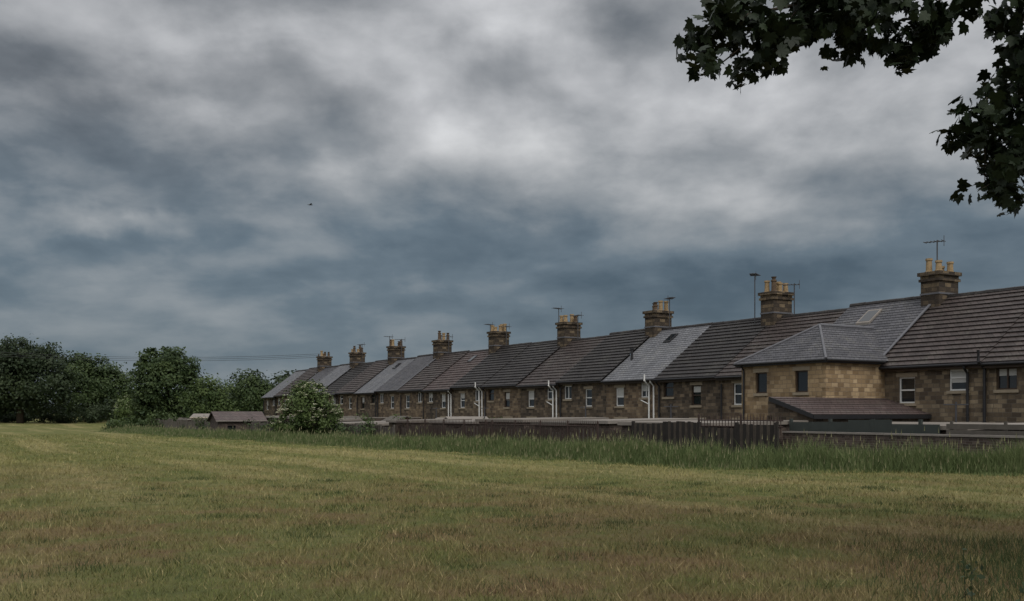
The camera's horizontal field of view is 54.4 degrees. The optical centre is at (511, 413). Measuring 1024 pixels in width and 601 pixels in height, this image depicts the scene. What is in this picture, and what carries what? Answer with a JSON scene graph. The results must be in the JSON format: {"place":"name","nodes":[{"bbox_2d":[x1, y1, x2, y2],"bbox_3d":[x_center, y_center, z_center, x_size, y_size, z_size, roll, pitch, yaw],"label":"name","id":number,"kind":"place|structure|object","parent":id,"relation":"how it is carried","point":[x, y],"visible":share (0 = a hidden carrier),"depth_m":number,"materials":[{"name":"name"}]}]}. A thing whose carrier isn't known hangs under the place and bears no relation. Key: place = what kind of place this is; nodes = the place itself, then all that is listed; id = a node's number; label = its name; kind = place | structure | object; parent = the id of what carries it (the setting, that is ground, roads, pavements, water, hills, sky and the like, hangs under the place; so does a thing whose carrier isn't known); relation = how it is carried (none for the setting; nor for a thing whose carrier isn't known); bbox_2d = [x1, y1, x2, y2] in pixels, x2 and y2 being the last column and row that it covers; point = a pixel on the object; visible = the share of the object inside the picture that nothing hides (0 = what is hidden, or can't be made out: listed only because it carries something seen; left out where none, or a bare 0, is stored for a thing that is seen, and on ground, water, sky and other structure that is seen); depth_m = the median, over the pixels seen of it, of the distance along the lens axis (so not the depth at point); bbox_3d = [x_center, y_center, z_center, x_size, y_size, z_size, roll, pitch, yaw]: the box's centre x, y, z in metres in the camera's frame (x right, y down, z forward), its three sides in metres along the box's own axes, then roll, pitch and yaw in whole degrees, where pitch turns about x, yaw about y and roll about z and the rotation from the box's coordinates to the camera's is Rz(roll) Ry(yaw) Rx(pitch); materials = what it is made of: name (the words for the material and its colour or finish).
{"place":"outdoors","nodes":[
{"label":"outdoors","id":0,"kind":"place"},
{"bbox_2d":[0,414,1023,600],"bbox_3d":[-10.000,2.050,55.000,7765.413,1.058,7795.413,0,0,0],"label":"grass field ground","id":1,"kind":"structure","parent":0,"point":[36,427],"depth_m":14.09,"materials":[{"name":"green plant"}]},
{"bbox_2d":[0,333,85,422],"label":"broadleaf tree","id":2,"kind":"object","parent":1,"relation":"on","point":[23,378],"visible":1,"depth_m":169.60,"materials":[{"name":"green plant"}]},
{"bbox_2d":[0,396,172,422],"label":"boundary hedge","id":3,"kind":"object","parent":1,"relation":"on","point":[90,417],"visible":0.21,"depth_m":178.75,"materials":[{"name":"green plant"}]},
{"bbox_2d":[56,350,134,421],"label":"broadleaf tree","id":4,"kind":"object","parent":1,"relation":"on","point":[99,385],"visible":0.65,"depth_m":187.64,"materials":[{"name":"green plant"}]},
{"bbox_2d":[109,392,140,424],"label":"elder in flower","id":5,"kind":"object","parent":1,"relation":"on","point":[122,407],"visible":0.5,"depth_m":133.67,"materials":[{"name":"green plant"}]},
{"bbox_2d":[102,412,179,429],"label":"garden shrubs","id":6,"kind":"object","parent":1,"relation":"on","point":[117,423],"visible":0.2,"depth_m":105.53,"materials":[{"name":"green plant"}]},
{"bbox_2d":[10,369,295,420],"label":"distant trees","id":7,"kind":"object","parent":1,"relation":"on","point":[279,378],"depth_m":178.54,"materials":[{"name":"green plant"}]},
{"bbox_2d":[121,346,209,423],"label":"broadleaf tree","id":8,"kind":"object","parent":1,"relation":"on","point":[168,370],"visible":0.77,"depth_m":115.16,"materials":[{"name":"green plant"}]},
{"bbox_2d":[174,373,241,418],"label":"broadleaf tree","id":9,"kind":"object","parent":1,"relation":"on","point":[218,401],"visible":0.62,"depth_m":106.98,"materials":[{"name":"green plant"}]},
{"bbox_2d":[148,419,268,431],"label":"timber fence","id":10,"kind":"object","parent":1,"relation":"on","point":[185,423],"visible":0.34,"depth_m":93.55,"materials":[{"name":"brown wood"}]},
{"bbox_2d":[207,411,267,431],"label":"garden shed","id":11,"kind":"structure","parent":1,"relation":"on","point":[226,420],"depth_m":78.23,"materials":[{"name":"wood"}]},
{"bbox_2d":[224,368,278,411],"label":"broadleaf tree","id":12,"kind":"object","parent":1,"relation":"on","point":[252,395],"visible":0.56,"depth_m":158.15,"materials":[{"name":"green plant"}]},
{"bbox_2d":[264,398,276,415],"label":"walls","id":13,"kind":"structure","parent":1,"relation":"on","point":[271,411],"depth_m":118.18,"materials":[{"name":"stone"}]},
{"bbox_2d":[262,369,307,398],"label":"roof","id":14,"kind":"structure","parent":13,"relation":"on","point":[284,383],"depth_m":119.39,"materials":[{"name":"grey tile"}]},
{"bbox_2d":[176,416,379,436],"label":"garden shrubs","id":15,"kind":"object","parent":1,"relation":"on","point":[338,428],"visible":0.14,"depth_m":59.84,"materials":[{"name":"green plant"}]},
{"bbox_2d":[277,375,313,415],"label":"walls","id":16,"kind":"structure","parent":1,"relation":"on","point":[278,407],"depth_m":114.89,"materials":[{"name":"stone"}]},
{"bbox_2d":[274,367,318,397],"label":"roof","id":17,"kind":"structure","parent":16,"relation":"on","point":[308,374],"depth_m":115.25,"materials":[{"name":"grey tile"}]},
{"bbox_2d":[269,379,344,436],"bbox_3d":[-12.358,-0.014,60.460,4.407,4.238,3.611,0,0,0],"label":"elder in flower","id":18,"kind":"object","parent":1,"relation":"on","point":[310,414],"visible":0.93,"depth_m":59.91,"materials":[{"name":"green plant"}]},
{"bbox_2d":[322,395,337,413],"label":"walls","id":19,"kind":"structure","parent":1,"relation":"on","point":[329,398],"depth_m":100.71,"materials":[{"name":"stone"}]},
{"bbox_2d":[321,362,373,395],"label":"roof","id":20,"kind":"structure","parent":19,"relation":"on","point":[344,379],"depth_m":102.00,"materials":[{"name":"tile"}]},
{"bbox_2d":[348,352,365,368],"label":"chimney stack","id":21,"kind":"object","parent":19,"relation":"on","point":[356,358],"visible":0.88,"depth_m":104.82,"materials":[{"name":"stone"}]},
{"bbox_2d":[338,369,383,415],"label":"walls","id":22,"kind":"structure","parent":1,"relation":"on","point":[346,411],"depth_m":96.80,"materials":[{"name":"stone"}]},
{"bbox_2d":[336,359,388,394],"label":"roof","id":23,"kind":"structure","parent":22,"relation":"attached to","point":[361,379],"depth_m":97.61,"materials":[{"name":"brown tile"}]},
{"bbox_2d":[357,393,377,416],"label":"walls","id":24,"kind":"structure","parent":1,"relation":"on","point":[369,409],"depth_m":92.46,"materials":[{"name":"stone"}]},
{"bbox_2d":[355,357,416,394],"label":"roof","id":25,"kind":"structure","parent":24,"relation":"on","point":[376,382],"depth_m":93.37,"materials":[{"name":"grey tile"}]},
{"bbox_2d":[386,346,405,365],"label":"chimney stack","id":26,"kind":"object","parent":24,"relation":"on","point":[394,353],"visible":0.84,"depth_m":96.17,"materials":[{"name":"stone"}]},
{"bbox_2d":[340,424,394,437],"bbox_3d":[-8.814,1.675,59.138,0.096,2.050,8.970,0,0,-31],"label":"timber fence","id":27,"kind":"object","parent":1,"relation":"on","point":[385,429],"visible":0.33,"depth_m":57.39,"materials":[{"name":"grey wood"}]},
{"bbox_2d":[378,366,426,416],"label":"walls","id":28,"kind":"structure","parent":1,"relation":"on","point":[384,410],"depth_m":88.30,"materials":[{"name":"stone"}]},
{"bbox_2d":[375,354,453,392],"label":"roof","id":29,"kind":"structure","parent":28,"relation":"attached to","point":[408,372],"depth_m":89.07,"materials":[{"name":"tile"}]},
{"bbox_2d":[431,340,452,359],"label":"chimney stack","id":30,"kind":"object","parent":28,"relation":"on","point":[440,348],"visible":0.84,"depth_m":87.58,"materials":[{"name":"stone"}]},
{"bbox_2d":[401,366,451,418],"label":"walls","id":31,"kind":"structure","parent":1,"relation":"on","point":[415,410],"depth_m":83.81,"materials":[{"name":"stone"}]},
{"bbox_2d":[397,350,469,392],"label":"roof","id":32,"kind":"structure","parent":31,"relation":"attached to","point":[429,374],"depth_m":84.62,"materials":[{"name":"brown tile"}]},
{"bbox_2d":[386,419,471,436],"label":"flat roof garage","id":33,"kind":"structure","parent":1,"relation":"on","point":[397,426],"depth_m":57.82,"materials":[{"name":"stone"}]},
{"bbox_2d":[426,390,453,418],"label":"walls","id":34,"kind":"structure","parent":1,"relation":"on","point":[437,403],"depth_m":79.75,"materials":[{"name":"stone"}]},
{"bbox_2d":[423,349,487,392],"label":"roof","id":35,"kind":"structure","parent":34,"relation":"on","point":[455,372],"depth_m":80.53,"materials":[{"name":"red tile"}]},
{"bbox_2d":[487,331,510,354],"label":"chimney stack","id":36,"kind":"object","parent":34,"relation":"on","point":[496,340],"visible":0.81,"depth_m":78.99,"materials":[{"name":"stone"}]},
{"bbox_2d":[454,367,503,415],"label":"walls","id":37,"kind":"structure","parent":1,"relation":"on","point":[471,408],"depth_m":75.52,"materials":[{"name":"stone"}]},
{"bbox_2d":[449,382,482,415],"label":"gutter and pipes","id":38,"kind":"object","parent":37,"relation":"attached to","point":[475,386],"visible":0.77,"depth_m":73.66,"materials":[{"name":"white plastic"}]},
{"bbox_2d":[450,342,547,389],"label":"roof","id":39,"kind":"structure","parent":37,"relation":"attached to","point":[486,369],"depth_m":76.03,"materials":[{"name":"tile"}]},
{"bbox_2d":[396,418,598,442],"bbox_3d":[-1.468,0.890,47.100,0.158,1.220,18.836,0,0,-31],"label":"fence","id":40,"kind":"object","parent":1,"relation":"on","point":[444,423],"visible":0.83,"depth_m":46.27,"materials":[{"name":"brown wood"}]},
{"bbox_2d":[485,360,545,418],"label":"walls","id":41,"kind":"structure","parent":1,"relation":"on","point":[495,409],"depth_m":70.96,"materials":[{"name":"stone"}]},
{"bbox_2d":[487,389,512,417],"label":"windows and doors","id":42,"kind":"structure","parent":41,"relation":"attached to","point":[507,397],"depth_m":70.70,"materials":[{"name":"beige stone"}]},
{"bbox_2d":[481,340,560,388],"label":"roof","id":43,"kind":"structure","parent":41,"relation":"on","point":[517,369],"depth_m":71.83,"materials":[{"name":"tile"}]},
{"bbox_2d":[403,424,631,445],"bbox_3d":[-0.792,1.609,46.511,0.160,2.182,20.465,0,0,-31],"label":"picket fence","id":44,"kind":"object","parent":1,"relation":"on","point":[548,431],"visible":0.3,"depth_m":43.17,"materials":[{"name":"brown wood"}]},
{"bbox_2d":[516,380,556,416],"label":"gutter and pipes","id":45,"kind":"object","parent":1,"relation":"on","point":[549,385],"visible":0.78,"depth_m":65.06,"materials":[{"name":"white plastic"}]},
{"bbox_2d":[521,385,560,417],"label":"walls","id":46,"kind":"structure","parent":1,"relation":"on","point":[543,407],"depth_m":66.61,"materials":[{"name":"stone"}]},
{"bbox_2d":[526,388,554,417],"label":"windows and doors","id":47,"kind":"structure","parent":46,"relation":"attached to","point":[531,397],"depth_m":67.58,"materials":[{"name":"white plastic"}]},
{"bbox_2d":[555,322,582,349],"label":"chimney stack","id":48,"kind":"object","parent":46,"relation":"on","point":[567,332],"visible":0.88,"depth_m":70.42,"materials":[{"name":"stone"}]},
{"bbox_2d":[516,335,629,388],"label":"roof","id":49,"kind":"structure","parent":46,"relation":"on","point":[557,365],"depth_m":67.61,"materials":[{"name":"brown tile"}]},
{"bbox_2d":[475,417,608,439],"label":"flat roof garage","id":50,"kind":"structure","parent":1,"relation":"on","point":[542,419],"depth_m":47.17,"materials":[{"name":"concrete"}]},
{"bbox_2d":[530,421,566,441],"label":"flat roof garage","id":51,"kind":"structure","parent":1,"relation":"on","point":[547,423],"depth_m":43.95,"materials":[{"name":"brick"}]},
{"bbox_2d":[84,423,1023,476],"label":"tall grass","id":52,"kind":"structure","parent":1,"relation":"on","point":[1009,458],"depth_m":31.31,"materials":[{"name":"green plant"}]},
{"bbox_2d":[561,354,680,416],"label":"walls","id":53,"kind":"structure","parent":1,"relation":"on","point":[572,408],"depth_m":62.37,"materials":[{"name":"stone"}]},
{"bbox_2d":[563,384,592,407],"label":"windows and doors","id":54,"kind":"structure","parent":53,"relation":"attached to","point":[588,394],"depth_m":62.13,"materials":[{"name":"white plastic"}]},
{"bbox_2d":[556,328,648,384],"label":"roof","id":55,"kind":"structure","parent":53,"relation":"attached to","point":[610,352],"depth_m":63.23,"materials":[{"name":"tile"}]},
{"bbox_2d":[642,310,673,340],"bbox_3d":[9.142,-5.282,62.244,1.580,2.163,1.160,0,0,-31],"label":"chimney stack","id":56,"kind":"object","parent":53,"relation":"on","point":[656,321],"visible":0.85,"depth_m":61.82,"materials":[{"name":"stone"}]},
{"bbox_2d":[601,374,654,417],"bbox_3d":[6.744,0.150,57.916,0.461,4.700,5.000,0,0,-31],"label":"gutter and pipes","id":57,"kind":"object","parent":1,"relation":"on","point":[644,380],"visible":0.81,"depth_m":56.46,"materials":[{"name":"white plastic"}]},
{"bbox_2d":[566,418,703,440],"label":"flat roof garage","id":58,"kind":"structure","parent":1,"relation":"on","point":[606,424],"depth_m":41.08,"materials":[{"name":"concrete"}]},
{"bbox_2d":[606,365,668,418],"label":"walls","id":59,"kind":"structure","parent":1,"relation":"on","point":[635,407],"depth_m":58.06,"materials":[{"name":"stone"}]},
{"bbox_2d":[614,383,650,418],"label":"windows and doors","id":60,"kind":"structure","parent":59,"relation":"attached to","point":[620,396],"depth_m":58.92,"materials":[{"name":"white plastic"}]},
{"bbox_2d":[602,322,712,383],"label":"roof","id":61,"kind":"structure","parent":59,"relation":"attached to","point":[654,357],"depth_m":58.77,"materials":[{"name":"grey tile"}]},
{"bbox_2d":[659,369,722,418],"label":"walls","id":62,"kind":"structure","parent":1,"relation":"on","point":[682,400],"depth_m":53.68,"materials":[{"name":"stone"}]},
{"bbox_2d":[662,382,705,418],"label":"windows and doors","id":63,"kind":"structure","parent":62,"relation":"attached to","point":[668,390],"depth_m":53.50,"materials":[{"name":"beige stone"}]},
{"bbox_2d":[653,376,715,417],"bbox_3d":[9.330,0.265,53.637,0.386,4.370,5.000,0,0,-31],"label":"gutter and pipes","id":64,"kind":"object","parent":62,"relation":"attached to","point":[685,378],"visible":0.73,"depth_m":54.59,"materials":[{"name":"black plastic"}]},
{"bbox_2d":[654,317,765,382],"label":"roof","id":65,"kind":"structure","parent":62,"relation":"attached to","point":[714,348],"depth_m":54.58,"materials":[{"name":"tile"}]},
{"bbox_2d":[758,291,793,325],"bbox_3d":[14.241,-5.344,53.642,1.580,2.288,1.160,0,0,-31],"label":"chimney stack","id":66,"kind":"object","parent":62,"relation":"on","point":[776,306],"visible":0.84,"depth_m":53.21,"materials":[{"name":"stone"}]},
{"bbox_2d":[764,276,788,291],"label":"chimney pots","id":67,"kind":"object","parent":66,"relation":"on","point":[776,285],"visible":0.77,"depth_m":53.41,"materials":[{"name":"ceramic"}]},
{"bbox_2d":[632,421,778,456],"bbox_3d":[6.448,1.493,34.490,5.429,2.414,5.169,0,0,16],"label":"timber fence","id":68,"kind":"object","parent":1,"relation":"on","point":[670,431],"visible":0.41,"depth_m":34.06,"materials":[{"name":"brown wood"}]},
{"bbox_2d":[617,420,807,450],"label":"flat roof garage","id":69,"kind":"structure","parent":1,"relation":"on","point":[784,425],"depth_m":37.02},
{"bbox_2d":[714,375,741,418],"bbox_3d":[11.878,0.305,49.335,0.381,4.390,5.000,0,0,-31],"label":"gutter and pipes","id":70,"kind":"object","parent":1,"relation":"on","point":[723,377],"visible":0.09,"depth_m":51.33,"materials":[{"name":"black plastic"}]},
{"bbox_2d":[720,380,741,419],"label":"walls","id":71,"kind":"structure","parent":1,"relation":"on","point":[727,395],"depth_m":51.08,"materials":[{"name":"stone"}]},
{"bbox_2d":[731,380,741,419],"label":"windows and doors","id":72,"kind":"structure","parent":71,"relation":"attached to","point":[737,393],"depth_m":50.63,"materials":[{"name":"white plastic"}]},
{"bbox_2d":[716,308,847,380],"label":"roof","id":73,"kind":"structure","parent":71,"relation":"on","point":[784,327],"depth_m":51.34,"materials":[{"name":"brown tile"}]},
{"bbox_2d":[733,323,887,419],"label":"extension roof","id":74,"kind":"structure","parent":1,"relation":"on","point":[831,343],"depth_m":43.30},
{"bbox_2d":[673,0,1023,218],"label":"sycamore tree","id":75,"kind":"object","parent":1,"relation":"on","point":[781,36],"visible":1,"depth_m":7.91,"materials":[{"name":"green plant"}]},
{"bbox_2d":[767,397,930,421],"bbox_3d":[13.590,1.170,40.131,6.860,3.660,2.540,0,0,-31],"label":"lean to","id":76,"kind":"object","parent":1,"relation":"on","point":[814,409],"visible":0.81,"depth_m":39.34,"materials":[{"name":"red tile"}]},
{"bbox_2d":[789,419,939,433],"bbox_3d":[11.924,0.600,34.177,0.096,0.800,6.324,0,0,-31],"label":"green panel fence","id":77,"kind":"object","parent":1,"relation":"on","point":[875,426],"visible":0.48,"depth_m":33.87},
{"bbox_2d":[782,431,1023,456],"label":"wall and coping","id":78,"kind":"structure","parent":1,"relation":"on","point":[971,441],"depth_m":32.29,"materials":[{"name":"concrete"}]},
{"bbox_2d":[885,368,986,422],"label":"walls","id":79,"kind":"structure","parent":1,"relation":"on","point":[932,387],"depth_m":40.41,"materials":[{"name":"stone"}]},
{"bbox_2d":[878,350,985,422],"bbox_3d":[16.931,0.030,40.683,0.530,4.940,5.039,0,0,-31],"label":"gutter and pipes","id":80,"kind":"object","parent":79,"relation":"attached to","point":[978,362],"visible":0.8,"depth_m":39.26,"materials":[{"name":"black plastic"}]},
{"bbox_2d":[896,368,970,405],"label":"windows and doors","id":81,"kind":"structure","parent":79,"relation":"attached to","point":[957,385],"depth_m":41.62,"materials":[{"name":"white plastic"}]},
{"bbox_2d":[880,286,1023,371],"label":"roof","id":82,"kind":"structure","parent":79,"relation":"attached to","point":[959,327],"depth_m":41.63,"materials":[{"name":"brown tile"}]},
{"bbox_2d":[892,422,1003,433],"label":"flat roof garage","id":83,"kind":"structure","parent":1,"relation":"on","point":[943,429],"depth_m":33.38,"materials":[{"name":"brick"}]},
{"bbox_2d":[946,421,1023,435],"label":"slatted fence","id":84,"kind":"object","parent":1,"relation":"on","point":[1005,426],"visible":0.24,"depth_m":30.02,"materials":[{"name":"grey wood"}]},
{"bbox_2d":[957,544,1023,600],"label":"roadside weeds","id":85,"kind":"object","parent":1,"relation":"on","point":[971,576],"visible":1,"depth_m":7.18,"materials":[{"name":"green plant"}]},
{"bbox_2d":[987,367,1023,422],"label":"walls","id":86,"kind":"structure","parent":1,"relation":"on","point":[1005,407],"depth_m":38.06,"materials":[{"name":"stone"}]},
{"bbox_2d":[981,312,1023,367],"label":"roof","id":87,"kind":"structure","parent":86,"relation":"attached to","point":[1009,346],"depth_m":38.40,"materials":[{"name":"brown tile"}]},
{"bbox_2d":[993,367,1018,392],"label":"windows and doors","id":88,"kind":"structure","parent":86,"relation":"attached to","point":[1006,379],"depth_m":38.03,"materials":[{"name":"black plastic"}]},
{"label":"walls","id":89,"kind":"object","parent":1,"relation":"on","visible":0},
{"bbox_2d":[833,296,985,357],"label":"roof","id":90,"kind":"structure","parent":89,"relation":"on","point":[893,322],"depth_m":45.83,"materials":[{"name":"tile"}]},
{"bbox_2d":[855,309,881,324],"bbox_3d":[16.865,-4.545,47.059,0.900,0.775,0.800,0,0,-31],"label":"rooflight","id":91,"kind":"object","parent":90,"relation":"on","point":[868,316],"visible":0.95,"depth_m":46.97,"materials":[{"name":"glass"}]},
{"bbox_2d":[917,270,961,314],"bbox_3d":[19.341,-5.271,45.040,1.580,2.142,1.160,0,0,-31],"label":"chimney stack","id":92,"kind":"object","parent":89,"relation":"on","point":[938,287],"visible":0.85,"depth_m":44.62,"materials":[{"name":"stone"}]},
{"bbox_2d":[925,258,953,271],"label":"chimney pots","id":93,"kind":"object","parent":92,"relation":"on","point":[939,266],"visible":0.69,"depth_m":44.88,"materials":[{"name":"ceramic"}]},
{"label":"walls","id":94,"kind":"object","parent":1,"relation":"on","visible":0},
{"bbox_2d":[305,363,350,392],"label":"roof","id":95,"kind":"structure","parent":94,"relation":"attached to","point":[334,375],"depth_m":106.61,"materials":[{"name":"grey tile"}]},
{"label":"walls","id":96,"kind":"object","parent":1,"relation":"on","visible":0},
{"bbox_2d":[291,365,338,397],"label":"roof","id":97,"kind":"structure","parent":96,"relation":"on","point":[324,372],"depth_m":111.00,"materials":[{"name":"tile"}]},
{"bbox_2d":[316,356,332,372],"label":"chimney stack","id":98,"kind":"object","parent":96,"relation":"on","point":[323,362],"visible":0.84,"depth_m":113.43,"materials":[{"name":"stone"}]},
{"bbox_2d":[0,0,1023,405],"label":"sky","id":99,"kind":"structure","parent":0,"point":[462,166],"materials":[{"name":"grey"}]},
{"bbox_2d":[742,363,884,419],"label":"extension walls","id":100,"kind":"structure","parent":0,"point":[838,380],"depth_m":42.35,"materials":[{"name":"beige stone"}]},
{"bbox_2d":[753,366,809,395],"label":"extension windows","id":101,"kind":"structure","parent":100,"relation":"in","point":[801,382],"depth_m":42.36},
{"bbox_2d":[846,529,1023,600],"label":"shaded rough grass","id":102,"kind":"structure","parent":0,"point":[1005,557],"depth_m":9.79,"materials":[{"name":"green plant"}]},
{"bbox_3d":[5.797,1.816,36.314,0.300,2.167,3.400,0,0,-31],"label":"wall and coping","id":103,"kind":"object","parent":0,"visible":0},
{"bbox_2d":[698,413,782,434],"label":"iron railings","id":104,"kind":"object","parent":103,"relation":"on","point":[728,420],"visible":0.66,"depth_m":33.86,"materials":[{"name":"black metal"}]},
{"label":"utility pole","id":105,"kind":"object","parent":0,"visible":0},
{"bbox_2d":[4,352,317,360],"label":"overhead wires","id":106,"kind":"object","parent":105,"relation":"attached to","point":[133,360],"visible":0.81,"depth_m":151.05,"materials":[{"name":"black metal"}]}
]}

